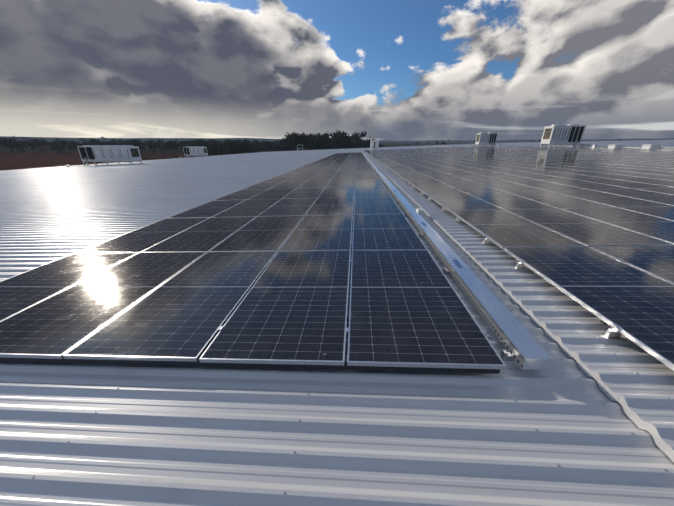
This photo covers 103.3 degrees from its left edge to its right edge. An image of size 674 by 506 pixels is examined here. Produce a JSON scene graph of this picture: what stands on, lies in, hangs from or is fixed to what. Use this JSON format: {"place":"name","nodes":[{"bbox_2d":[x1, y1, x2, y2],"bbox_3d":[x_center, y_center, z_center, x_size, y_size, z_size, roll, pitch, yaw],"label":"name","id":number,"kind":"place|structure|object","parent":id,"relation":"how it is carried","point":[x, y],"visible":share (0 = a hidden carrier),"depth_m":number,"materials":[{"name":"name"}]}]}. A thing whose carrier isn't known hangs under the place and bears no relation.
{"place":"outdoors","nodes":[
{"label":"outdoors","id":0,"kind":"place"},
{"bbox_2d":[0,136,673,170],"bbox_3d":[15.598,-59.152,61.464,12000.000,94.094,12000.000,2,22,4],"label":"distant ground","id":1,"kind":"structure","parent":0,"point":[26,159],"depth_m":313.35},
{"bbox_2d":[0,130,383,155],"bbox_3d":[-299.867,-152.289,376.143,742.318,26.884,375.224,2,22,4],"label":"tree belt","id":2,"kind":"object","parent":1,"relation":"on","point":[294,141],"visible":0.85,"depth_m":251.25,"materials":[{"name":"green plant"}]},
{"bbox_2d":[0,136,641,149],"bbox_3d":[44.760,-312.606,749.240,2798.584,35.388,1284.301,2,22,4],"label":"tree belt","id":3,"kind":"object","parent":1,"relation":"on","point":[23,138],"visible":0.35,"depth_m":655.55,"materials":[{"name":"green plant"}]},
{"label":"warehouse walls","id":4,"kind":"object","parent":1,"relation":"on","visible":0},
{"bbox_2d":[0,151,291,177],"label":"roof parapet","id":5,"kind":"structure","parent":4,"relation":"on","point":[27,172],"depth_m":45.39,"materials":[{"name":"metal"}]},
{"bbox_2d":[66,145,141,166],"bbox_3d":[-42.549,-17.542,48.209,9.960,3.608,6.480,2,22,4],"label":"rooftop hvac unit","id":6,"kind":"object","parent":5,"relation":"on","point":[110,153],"visible":1,"depth_m":48.82,"materials":[{"name":"paint"}]},
{"bbox_2d":[180,146,207,157],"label":"rooftop hvac unit","id":7,"kind":"object","parent":5,"relation":"on","point":[194,151],"visible":0.98,"depth_m":86.21,"materials":[{"name":"paint"}]},
{"bbox_2d":[0,148,673,505],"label":"roof sheet","id":8,"kind":"object","parent":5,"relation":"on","point":[160,435],"visible":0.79,"depth_m":1.69,"materials":[{"name":"metal"}]},
{"bbox_2d":[0,152,505,373],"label":"solar array","id":9,"kind":"object","parent":8,"relation":"on","point":[256,275],"visible":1,"depth_m":3.02,"materials":[{"name":"black glass"}]},
{"bbox_2d":[32,182,670,493],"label":"roof screws","id":10,"kind":"object","parent":8,"relation":"on","point":[558,465],"visible":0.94,"depth_m":1.75,"materials":[{"name":"silver metal"}]},
{"bbox_2d":[362,152,552,369],"bbox_3d":[3.684,-11.307,31.942,0.360,0.211,64.911,2,22,4],"label":"cable tray","id":11,"kind":"object","parent":8,"relation":"on","point":[524,348],"visible":0.92,"depth_m":2.61,"materials":[{"name":"silver metal"}]},
{"bbox_2d":[360,146,673,461],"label":"roof sheet","id":12,"kind":"object","parent":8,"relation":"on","point":[644,393],"visible":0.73,"depth_m":2.27,"materials":[{"name":"metal"}]},
{"bbox_2d":[369,140,373,149],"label":"exhaust cowl","id":13,"kind":"object","parent":12,"relation":"on","point":[372,145],"visible":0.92,"depth_m":91.74,"materials":[{"name":"paint"}]},
{"bbox_2d":[374,140,378,149],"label":"exhaust cowl","id":14,"kind":"object","parent":12,"relation":"on","point":[376,144],"visible":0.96,"depth_m":91.61,"materials":[{"name":"paint"}]},
{"bbox_2d":[475,132,500,146],"bbox_3d":[36.239,-26.840,63.279,4.160,3.376,6.180,2,22,4],"label":"rooftop hvac unit","id":15,"kind":"object","parent":12,"relation":"on","point":[485,138],"visible":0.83,"depth_m":64.07,"materials":[{"name":"paint"}]},
{"bbox_2d":[364,146,673,370],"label":"solar array","id":16,"kind":"object","parent":12,"relation":"on","point":[591,229],"visible":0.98,"depth_m":5.39,"materials":[{"name":"black glass"}]},
{"bbox_2d":[428,140,673,146],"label":"roof parapet","id":17,"kind":"structure","parent":12,"relation":"on","point":[640,143],"depth_m":59.83,"materials":[{"name":"metal"}]},
{"bbox_2d":[540,124,597,147],"bbox_3d":[34.461,-17.144,39.220,4.660,3.396,6.180,2,22,4],"label":"rooftop hvac unit","id":18,"kind":"object","parent":12,"relation":"on","point":[562,134],"visible":0.85,"depth_m":40.05,"materials":[{"name":"paint"}]},
{"bbox_2d":[580,144,590,146],"bbox_3d":[38.048,-16.452,40.812,1.060,0.532,1.060,2,22,4],"label":"roof vent","id":19,"kind":"object","parent":12,"relation":"on","point":[585,145],"visible":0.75,"depth_m":40.45,"materials":[{"name":"metal"}]},
{"bbox_2d":[608,144,624,148],"bbox_3d":[33.920,-12.953,32.476,1.060,0.532,1.060,2,22,4],"label":"roof vent","id":20,"kind":"object","parent":12,"relation":"on","point":[615,146],"visible":0.82,"depth_m":32.11,"materials":[{"name":"metal"}]},
{"bbox_2d":[641,144,661,148],"bbox_3d":[33.633,-11.387,28.590,1.060,0.532,1.060,2,22,4],"label":"roof vent","id":21,"kind":"object","parent":12,"relation":"on","point":[650,146],"visible":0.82,"depth_m":28.24,"materials":[{"name":"metal"}]},
{"bbox_2d":[45,144,452,167],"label":"roof edge flashing","id":22,"kind":"object","parent":4,"relation":"attached to","point":[323,149],"visible":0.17,"depth_m":157.26,"materials":[{"name":"metal"}]},
{"bbox_2d":[0,0,673,140],"label":"sky","id":23,"kind":"structure","parent":0,"point":[389,70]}
]}

